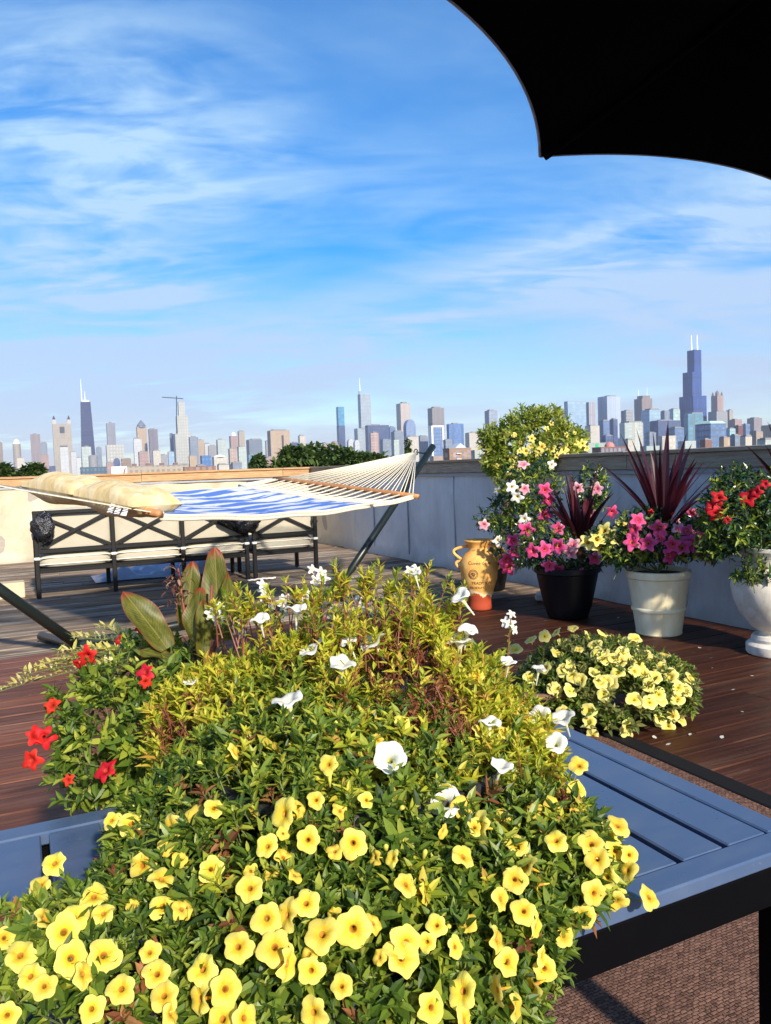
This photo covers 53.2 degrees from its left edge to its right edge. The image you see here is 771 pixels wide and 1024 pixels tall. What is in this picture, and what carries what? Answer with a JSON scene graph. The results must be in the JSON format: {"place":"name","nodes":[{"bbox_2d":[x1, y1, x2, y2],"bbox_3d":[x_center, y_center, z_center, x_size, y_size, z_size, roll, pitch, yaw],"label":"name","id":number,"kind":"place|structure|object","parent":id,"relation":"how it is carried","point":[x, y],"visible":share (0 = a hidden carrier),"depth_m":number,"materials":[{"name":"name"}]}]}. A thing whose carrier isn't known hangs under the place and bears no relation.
{"place":"outdoors","nodes":[
{"label":"outdoors","id":0,"kind":"place"},
{"bbox_2d":[13,439,20,470],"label":"tower block","id":1,"kind":"structure","parent":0,"point":[16,449],"depth_m":3176.23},
{"bbox_2d":[30,433,40,462],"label":"tower block","id":2,"kind":"structure","parent":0,"point":[35,447],"depth_m":2982.42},
{"bbox_2d":[52,415,72,472],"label":"tower block","id":3,"kind":"structure","parent":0,"point":[62,434],"depth_m":3266.23,"materials":[{"name":"concrete"}]},
{"bbox_2d":[60,446,68,472],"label":"tower block","id":4,"kind":"structure","parent":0,"point":[64,459],"depth_m":2485.65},
{"bbox_2d":[71,451,76,474],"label":"tower block","id":5,"kind":"structure","parent":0,"point":[73,463],"depth_m":2686.28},
{"bbox_2d":[81,446,90,466],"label":"tower block","id":6,"kind":"structure","parent":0,"point":[85,452],"depth_m":2580.05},
{"bbox_2d":[80,379,94,465],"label":"skyscraper","id":7,"kind":"structure","parent":0,"point":[87,437],"depth_m":3567.52,"materials":[{"name":"glass"}]},
{"bbox_2d":[80,467,106,474],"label":"building","id":8,"kind":"structure","parent":0,"point":[92,470],"depth_m":1289.37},
{"bbox_2d":[106,422,115,444],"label":"tower block","id":9,"kind":"structure","parent":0,"point":[111,433],"depth_m":3275.01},
{"bbox_2d":[106,445,123,465],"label":"tower block","id":10,"kind":"structure","parent":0,"point":[113,452],"depth_m":2776.47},
{"bbox_2d":[133,438,141,465],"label":"tower block","id":11,"kind":"structure","parent":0,"point":[137,444],"depth_m":2882.22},
{"bbox_2d":[136,420,147,450],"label":"tower block","id":12,"kind":"structure","parent":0,"point":[141,430],"depth_m":3274.63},
{"bbox_2d":[138,451,148,465],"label":"tower block","id":13,"kind":"structure","parent":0,"point":[143,458],"depth_m":2283.57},
{"bbox_2d":[148,428,158,464],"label":"tower block","id":14,"kind":"structure","parent":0,"point":[153,437],"depth_m":3175.34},
{"bbox_2d":[152,450,160,464],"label":"tower block","id":15,"kind":"structure","parent":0,"point":[156,457],"depth_m":2385.01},
{"bbox_2d":[127,463,188,472],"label":"loft building","id":16,"kind":"structure","parent":0,"point":[148,467],"depth_m":891.68,"materials":[{"name":"concrete"}]},
{"bbox_2d":[189,436,198,464],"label":"tower block","id":17,"kind":"structure","parent":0,"point":[193,446],"depth_m":2978.86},
{"bbox_2d":[183,466,215,470],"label":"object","id":18,"kind":"structure","parent":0,"point":[198,468],"depth_m":754.56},
{"bbox_2d":[212,455,226,469],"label":"tower block","id":19,"kind":"structure","parent":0,"point":[217,459],"depth_m":1686.70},
{"bbox_2d":[216,439,225,456],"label":"tower block","id":20,"kind":"structure","parent":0,"point":[221,446],"depth_m":2979.04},
{"bbox_2d":[228,448,237,469],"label":"tower block","id":21,"kind":"structure","parent":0,"point":[232,454],"depth_m":2384.24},
{"bbox_2d":[229,432,237,447],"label":"tower block","id":22,"kind":"structure","parent":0,"point":[233,440],"depth_m":3077.99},
{"bbox_2d":[237,446,246,468],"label":"tower block","id":23,"kind":"structure","parent":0,"point":[241,454],"depth_m":2286.41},
{"bbox_2d":[246,438,262,468],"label":"tower block","id":24,"kind":"structure","parent":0,"point":[253,446],"depth_m":2773.72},
{"bbox_2d":[0,541,540,658],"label":"weathered deck","id":25,"kind":"structure","parent":0,"point":[78,601],"depth_m":8.40,"materials":[{"name":"wood"}]},
{"bbox_2d":[0,580,24,599],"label":"wooden block","id":26,"kind":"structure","parent":25,"relation":"on","point":[17,587],"depth_m":8.24,"materials":[{"name":"beige wood"}]},
{"bbox_2d":[31,507,250,598],"bbox_3d":[-2.822,0.368,8.948,2.330,0.947,0.811,-4,4,-25],"label":"garden sofa","id":27,"kind":"object","parent":25,"relation":"on","point":[83,537],"visible":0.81,"depth_m":8.53,"materials":[{"name":"beige fabric"}]},
{"bbox_2d":[29,510,54,543],"bbox_3d":[-3.586,0.162,8.049,0.245,0.358,0.174,-4,4,-25],"label":"tied bundle","id":28,"kind":"object","parent":27,"relation":"hanging from","point":[42,525],"visible":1,"depth_m":8.00,"materials":[{"name":"black plastic"}]},
{"bbox_2d":[220,520,260,533],"bbox_3d":[-1.672,0.040,8.925,0.525,0.431,0.268,-4,4,-25],"label":"tied bundle","id":29,"kind":"object","parent":27,"relation":"attached to","point":[241,527],"visible":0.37,"depth_m":8.86,"materials":[{"name":"black plastic"}]},
{"bbox_2d":[91,560,229,582],"bbox_3d":[-2.868,0.689,9.848,1.660,0.191,0.840,-3,4,-24],"label":"tarp","id":30,"kind":"object","parent":25,"relation":"on","point":[142,571],"visible":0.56,"depth_m":9.58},
{"bbox_2d":[0,444,435,658],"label":"hammock stand","id":31,"kind":"object","parent":25,"relation":"on","point":[60,637],"visible":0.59,"depth_m":5.82,"materials":[{"name":"metal"}]},
{"bbox_2d":[0,449,419,520],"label":"hammock","id":32,"kind":"object","parent":31,"relation":"hanging from","point":[250,501],"visible":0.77,"depth_m":6.98,"materials":[{"name":"white fabric"}]},
{"bbox_2d":[20,471,102,505],"bbox_3d":[-2.417,-0.180,5.873,0.899,0.269,0.380,1,4,43],"label":"pillow","id":33,"kind":"object","parent":32,"relation":"on","point":[61,483],"visible":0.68,"depth_m":5.71,"materials":[{"name":"yellow fabric"}]},
{"bbox_2d":[73,479,183,517],"bbox_3d":[-1.827,-0.095,5.330,0.937,0.271,0.407,1,4,43],"label":"pillow","id":34,"kind":"object","parent":32,"relation":"on","point":[132,495],"visible":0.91,"depth_m":5.12,"materials":[{"name":"yellow fabric"}]},
{"bbox_2d":[237,516,318,577],"bbox_3d":[-1.373,0.280,9.633,0.840,0.946,0.811,-4,4,-25],"label":"garden armchair","id":35,"kind":"object","parent":25,"relation":"on","point":[281,536],"visible":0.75,"depth_m":9.32,"materials":[{"name":"beige fabric"}]},
{"bbox_2d":[475,402,591,590],"bbox_3d":[1.459,-0.171,7.696,1.253,1.866,0.799,-2,3,0],"label":"yellow flowering shrub","id":36,"kind":"object","parent":25,"relation":"on","point":[494,441],"visible":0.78,"depth_m":7.50,"materials":[{"name":"green plant"}]},
{"bbox_2d":[267,429,289,459],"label":"tower block","id":37,"kind":"structure","parent":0,"point":[277,439],"depth_m":2472.50,"materials":[{"name":"concrete"}]},
{"bbox_2d":[336,407,345,446],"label":"tower block","id":38,"kind":"structure","parent":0,"point":[340,426],"depth_m":3076.24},
{"bbox_2d":[354,378,371,451],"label":"skyscraper","id":39,"kind":"structure","parent":0,"point":[364,409],"depth_m":3465.84,"materials":[{"name":"glass"}]},
{"bbox_2d":[369,432,378,452],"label":"tower block","id":40,"kind":"structure","parent":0,"point":[374,440],"depth_m":2481.20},
{"bbox_2d":[365,424,388,452],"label":"tower block","id":41,"kind":"structure","parent":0,"point":[382,431],"depth_m":2877.09,"materials":[{"name":"glass"}]},
{"bbox_2d":[0,593,770,830],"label":"stained deck","id":42,"kind":"structure","parent":0,"point":[723,661],"depth_m":4.18,"materials":[{"name":"wood"}]},
{"bbox_2d":[43,722,770,1023],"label":"outdoor rug","id":43,"kind":"object","parent":42,"relation":"on","point":[710,976],"visible":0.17,"depth_m":1.84,"materials":[{"name":"carpet"}]},
{"bbox_2d":[0,719,770,1023],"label":"patio table","id":44,"kind":"object","parent":43,"relation":"on","point":[703,861],"visible":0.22,"depth_m":1.30,"materials":[{"name":"wood"}]},
{"bbox_2d":[22,627,215,815],"bbox_3d":[-0.537,0.436,1.621,0.363,0.386,0.361,-2,3,0],"label":"red mandevilla plant","id":45,"kind":"object","parent":44,"relation":"on","point":[117,742],"visible":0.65,"depth_m":1.53,"materials":[{"name":"green plant"}]},
{"bbox_2d":[0,618,169,691],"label":"golden trailing plant","id":46,"kind":"object","parent":45,"relation":"attached to","point":[103,650],"visible":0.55,"depth_m":1.73,"materials":[{"name":"plant"}]},
{"bbox_2d":[209,704,508,884],"bbox_3d":[-0.043,0.487,1.299,0.500,0.180,0.500,-2,3,0],"label":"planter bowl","id":47,"kind":"object","parent":44,"relation":"on","point":[265,805],"visible":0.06,"depth_m":1.12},
{"bbox_2d":[0,677,659,1023],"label":"calibrachoa plant","id":48,"kind":"object","parent":47,"relation":"in","point":[298,938],"visible":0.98,"depth_m":0.98,"materials":[{"name":"yellow plant"}]},
{"bbox_2d":[134,557,574,846],"bbox_3d":[-0.078,0.342,1.394,0.835,0.502,0.683,-2,3,0],"label":"petunia plant","id":49,"kind":"object","parent":47,"relation":"in","point":[524,731],"visible":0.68,"depth_m":1.39,"materials":[{"name":"green plant"}]},
{"bbox_2d":[121,547,236,665],"bbox_3d":[-0.428,0.209,1.621,0.214,0.254,0.165,-4,4,-35],"label":"canna plant","id":50,"kind":"object","parent":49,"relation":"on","point":[194,595],"visible":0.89,"depth_m":1.62,"materials":[{"name":"green plant"}]},
{"bbox_2d":[204,564,517,675],"bbox_3d":[-0.046,0.230,1.611,0.643,0.244,0.114,-2,3,0],"label":"white spire plant","id":51,"kind":"object","parent":49,"relation":"on","point":[509,623],"visible":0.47,"depth_m":1.60,"materials":[{"name":"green plant"}]},
{"bbox_2d":[447,0,770,179],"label":"patio umbrella","id":52,"kind":"object","parent":43,"relation":"on","point":[685,79],"visible":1,"depth_m":1.98,"materials":[{"name":"black fabric"}]},
{"bbox_2d":[452,538,504,610],"bbox_3d":[0.813,0.541,6.692,0.330,0.605,0.331,-5,4,-38],"label":"amphora","id":53,"kind":"object","parent":42,"relation":"on","point":[479,567],"visible":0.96,"depth_m":6.59,"materials":[{"name":"ceramic"}]},
{"bbox_2d":[534,562,600,619],"bbox_3d":[1.469,0.642,6.218,0.524,0.410,0.524,-2,3,0],"label":"black pot","id":54,"kind":"object","parent":42,"relation":"on","point":[567,594],"visible":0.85,"depth_m":6.04,"materials":[{"name":"plastic"}]},
{"bbox_2d":[472,453,617,575],"bbox_3d":[1.322,0.038,6.279,1.200,1.068,0.866,-2,3,0],"label":"pink mandevilla plant","id":55,"kind":"object","parent":54,"relation":"in","point":[528,543],"visible":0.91,"depth_m":6.26,"materials":[{"name":"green plant"}]},
{"bbox_2d":[539,461,614,557],"bbox_3d":[1.554,-0.028,6.172,0.667,0.816,0.882,-2,3,0],"label":"cordyline","id":56,"kind":"object","parent":54,"relation":"in","point":[580,522],"visible":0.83,"depth_m":6.04,"materials":[{"name":"plant"}]},
{"bbox_2d":[507,625,704,737],"bbox_3d":[1.032,0.809,3.732,0.983,0.480,0.736,-2,3,0],"label":"plant","id":57,"kind":"object","parent":42,"relation":"on","point":[572,662],"visible":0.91,"depth_m":3.54,"materials":[{"name":"yellow plant"}]},
{"bbox_2d":[625,566,691,636],"bbox_3d":[1.961,0.639,5.530,0.450,0.458,0.450,-2,3,0],"label":"cream pot","id":58,"kind":"object","parent":42,"relation":"on","point":[658,605],"visible":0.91,"depth_m":5.38,"materials":[{"name":"ceramic"}]},
{"bbox_2d":[579,519,636,564],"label":"yellow mandevilla plant","id":59,"kind":"object","parent":58,"relation":"in","point":[596,539],"visible":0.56,"depth_m":5.52,"materials":[{"name":"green plant"}]},
{"bbox_2d":[598,503,713,579],"bbox_3d":[1.981,0.200,5.488,0.933,0.537,0.579,-2,3,0],"label":"hot pink mandevilla plant","id":60,"kind":"object","parent":58,"relation":"in","point":[634,535],"visible":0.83,"depth_m":5.36,"materials":[{"name":"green plant"}]},
{"bbox_2d":[592,424,727,546],"bbox_3d":[2.064,-0.214,5.575,0.953,0.908,0.948,-4,4,-35],"label":"cordyline","id":61,"kind":"object","parent":58,"relation":"in","point":[663,489],"visible":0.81,"depth_m":5.50,"materials":[{"name":"plant"}]},
{"bbox_2d":[730,548,770,657],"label":"stone urn","id":62,"kind":"object","parent":42,"relation":"on","point":[754,609],"visible":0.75,"depth_m":4.75,"materials":[{"name":"stone"}]},
{"bbox_2d":[691,459,770,592],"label":"red star mandevilla plant","id":63,"kind":"object","parent":62,"relation":"in","point":[736,535],"visible":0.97,"depth_m":4.74,"materials":[{"name":"green plant"}]},
{"bbox_2d":[748,423,770,482],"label":"cordyline","id":64,"kind":"object","parent":62,"relation":"in","point":[766,466],"visible":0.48,"depth_m":4.78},
{"bbox_2d":[0,0,770,466],"label":"sky","id":65,"kind":"structure","parent":0,"point":[247,213],"materials":[{"name":"blue"}]},
{"bbox_2d":[380,439,391,456],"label":"tower block","id":66,"kind":"structure","parent":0,"point":[385,445],"depth_m":2285.41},
{"bbox_2d":[392,439,398,455],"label":"tower block","id":67,"kind":"structure","parent":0,"point":[395,447],"depth_m":2187.91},
{"bbox_2d":[391,430,403,455],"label":"tower block","id":68,"kind":"structure","parent":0,"point":[396,434],"depth_m":2780.60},
{"bbox_2d":[396,402,409,446],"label":"skyscraper","id":69,"kind":"structure","parent":0,"point":[402,412],"depth_m":3461.77,"materials":[{"name":"concrete"}]},
{"bbox_2d":[403,419,415,453],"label":"tower block","id":70,"kind":"structure","parent":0,"point":[409,427],"depth_m":2876.74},
{"bbox_2d":[404,436,418,461],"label":"tower block","id":71,"kind":"structure","parent":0,"point":[415,442],"depth_m":2284.69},
{"bbox_2d":[418,435,428,460],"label":"tower block","id":72,"kind":"structure","parent":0,"point":[423,443],"depth_m":2680.54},
{"bbox_2d":[428,426,443,460],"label":"tower block","id":73,"kind":"structure","parent":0,"point":[436,436],"depth_m":2581.11,"materials":[{"name":"glass"}]},
{"bbox_2d":[428,407,444,439],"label":"skyscraper","id":74,"kind":"structure","parent":0,"point":[435,416],"depth_m":3266.98,"materials":[{"name":"concrete"}]},
{"bbox_2d":[446,423,463,444],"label":"tower block","id":75,"kind":"structure","parent":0,"point":[455,432],"depth_m":2672.33,"materials":[{"name":"glass"}]},
{"bbox_2d":[442,443,470,459],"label":"apartment building","id":76,"kind":"structure","parent":0,"point":[456,451],"depth_m":415.88,"materials":[{"name":"orange brick"}]},
{"bbox_2d":[465,432,480,449],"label":"tower block","id":77,"kind":"structure","parent":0,"point":[471,438],"depth_m":2577.64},
{"bbox_2d":[485,410,497,431],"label":"tower block","id":78,"kind":"structure","parent":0,"point":[491,416],"depth_m":3170.56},
{"bbox_2d":[564,401,585,439],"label":"tower block","id":79,"kind":"structure","parent":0,"point":[576,410],"depth_m":2974.22,"materials":[{"name":"glass"}]},
{"bbox_2d":[586,402,595,425],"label":"tower block","id":80,"kind":"structure","parent":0,"point":[590,413],"depth_m":3029.76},
{"bbox_2d":[585,425,599,442],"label":"tower block","id":81,"kind":"structure","parent":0,"point":[594,435],"depth_m":2479.49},
{"bbox_2d":[599,420,609,442],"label":"tower block","id":82,"kind":"structure","parent":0,"point":[604,425],"depth_m":2679.09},
{"bbox_2d":[592,442,625,452],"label":"domed building","id":83,"kind":"structure","parent":0,"point":[609,447],"depth_m":515.53,"materials":[{"name":"brick"}]},
{"bbox_2d":[598,395,620,446],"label":"tower block","id":84,"kind":"structure","parent":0,"point":[609,407],"depth_m":3063.20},
{"bbox_2d":[610,418,617,446],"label":"tower block","id":85,"kind":"structure","parent":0,"point":[614,427],"depth_m":2583.03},
{"bbox_2d":[621,410,632,421],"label":"tower block","id":86,"kind":"structure","parent":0,"point":[626,415],"depth_m":3073.76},
{"bbox_2d":[619,421,642,450],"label":"tower block","id":87,"kind":"structure","parent":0,"point":[627,429],"depth_m":2170.66,"materials":[{"name":"concrete"}]},
{"bbox_2d":[634,389,651,420],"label":"tower block","id":88,"kind":"structure","parent":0,"point":[641,403],"depth_m":3365.50,"materials":[{"name":"concrete"}]},
{"bbox_2d":[645,432,655,445],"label":"tower block","id":89,"kind":"structure","parent":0,"point":[648,438],"depth_m":1788.26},
{"bbox_2d":[641,408,661,445],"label":"tower block","id":90,"kind":"structure","parent":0,"point":[649,415],"depth_m":2870.88,"materials":[{"name":"glass"}]},
{"bbox_2d":[650,420,680,445],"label":"tower block","id":91,"kind":"structure","parent":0,"point":[659,427],"depth_m":2466.35,"materials":[{"name":"glass"}]},
{"bbox_2d":[658,436,675,449],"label":"tower block","id":92,"kind":"structure","parent":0,"point":[672,442],"depth_m":1286.60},
{"bbox_2d":[669,408,679,419],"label":"tower block","id":93,"kind":"structure","parent":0,"point":[674,413],"depth_m":2925.79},
{"bbox_2d":[669,427,683,448],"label":"tower block","id":94,"kind":"structure","parent":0,"point":[678,432],"depth_m":1982.86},
{"bbox_2d":[678,441,695,448],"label":"tower block","id":95,"kind":"structure","parent":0,"point":[687,445],"depth_m":1092.44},
{"bbox_2d":[679,335,706,426],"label":"skyscraper","id":96,"kind":"structure","parent":0,"point":[692,399],"depth_m":2912.30,"materials":[{"name":"glass"}]},
{"bbox_2d":[684,412,702,440],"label":"tower block","id":97,"kind":"structure","parent":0,"point":[691,419],"depth_m":2271.53,"materials":[{"name":"glass"}]},
{"bbox_2d":[700,438,711,447],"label":"tower block","id":98,"kind":"structure","parent":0,"point":[705,442],"depth_m":894.70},
{"bbox_2d":[695,421,725,447],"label":"tower block","id":99,"kind":"structure","parent":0,"point":[714,431],"depth_m":1480.01,"materials":[{"name":"glass"}]},
{"bbox_2d":[711,390,723,411],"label":"tower block","id":100,"kind":"structure","parent":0,"point":[717,402],"depth_m":3271.17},
{"bbox_2d":[708,411,727,428],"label":"tower block","id":101,"kind":"structure","parent":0,"point":[718,416],"depth_m":2872.46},
{"bbox_2d":[719,436,729,446],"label":"tower block","id":102,"kind":"structure","parent":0,"point":[724,441],"depth_m":994.26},
{"bbox_2d":[730,434,740,445],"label":"tower block","id":103,"kind":"structure","parent":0,"point":[734,439],"depth_m":894.59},
{"bbox_2d":[740,434,751,445],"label":"tower block","id":104,"kind":"structure","parent":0,"point":[745,440],"depth_m":795.17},
{"bbox_2d":[747,417,761,431],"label":"tower block","id":105,"kind":"structure","parent":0,"point":[755,423],"depth_m":2776.35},
{"bbox_2d":[750,430,762,444],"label":"tower block","id":106,"kind":"structure","parent":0,"point":[755,435],"depth_m":1488.74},
{"label":"ground","id":107,"kind":"structure","parent":0,"visible":0},
{"bbox_2d":[0,461,23,476],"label":"leafy tree","id":108,"kind":"object","parent":107,"relation":"on","point":[7,470],"visible":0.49,"depth_m":45.58,"materials":[{"name":"green plant"}]},
{"bbox_2d":[17,461,48,476],"bbox_3d":[-22.739,4.942,50.422,2.453,16.548,2.295,0,4,29],"label":"leafy tree","id":109,"kind":"object","parent":107,"relation":"on","point":[35,469],"visible":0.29,"depth_m":49.55,"materials":[{"name":"green plant"}]},
{"bbox_2d":[173,402,191,464],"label":"stepped tower","id":110,"kind":"structure","parent":107,"relation":"on","point":[181,444],"depth_m":3167.99,"materials":[{"name":"concrete"}]},
{"bbox_2d":[248,452,271,468],"bbox_3d":[-8.270,4.256,52.353,1.757,16.690,1.609,-2,3,0],"label":"leafy tree","id":111,"kind":"object","parent":107,"relation":"on","point":[258,461],"visible":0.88,"depth_m":51.56,"materials":[{"name":"green plant"}]},
{"bbox_2d":[267,443,319,467],"bbox_3d":[-5.066,4.500,44.264,3.109,16.892,2.638,-5,5,-44],"label":"leafy tree","id":112,"kind":"object","parent":107,"relation":"on","point":[292,455],"visible":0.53,"depth_m":43.43,"materials":[{"name":"green plant"}]},
{"bbox_2d":[297,441,337,466],"bbox_3d":[-3.825,4.098,48.491,3.569,17.130,3.432,1,4,40],"label":"leafy tree","id":113,"kind":"object","parent":107,"relation":"on","point":[322,447],"visible":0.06,"depth_m":47.37,"materials":[{"name":"green plant"}]},
{"bbox_2d":[319,444,364,465],"bbox_3d":[-1.967,4.442,44.427,2.976,16.773,3.366,0,4,28],"label":"leafy tree","id":114,"kind":"object","parent":107,"relation":"on","point":[341,455],"visible":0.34,"depth_m":43.11,"materials":[{"name":"green plant"}]},
{"bbox_2d":[360,450,387,461],"bbox_3d":[-0.580,4.338,48.252,2.980,16.452,3.197,-2,3,0],"label":"leafy tree","id":115,"kind":"object","parent":107,"relation":"on","point":[367,456],"visible":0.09,"depth_m":47.43,"materials":[{"name":"green plant"}]},
{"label":"roof","id":116,"kind":"structure","parent":107,"relation":"on","visible":0},
{"bbox_2d":[0,467,312,563],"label":"parapet wall","id":117,"kind":"structure","parent":116,"relation":"on","point":[17,507],"depth_m":12.31,"materials":[{"name":"beige concrete"}]},
{"bbox_2d":[309,444,770,630],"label":"parapet wall","id":118,"kind":"structure","parent":116,"relation":"on","point":[436,521],"depth_m":8.69,"materials":[{"name":"grey concrete"}]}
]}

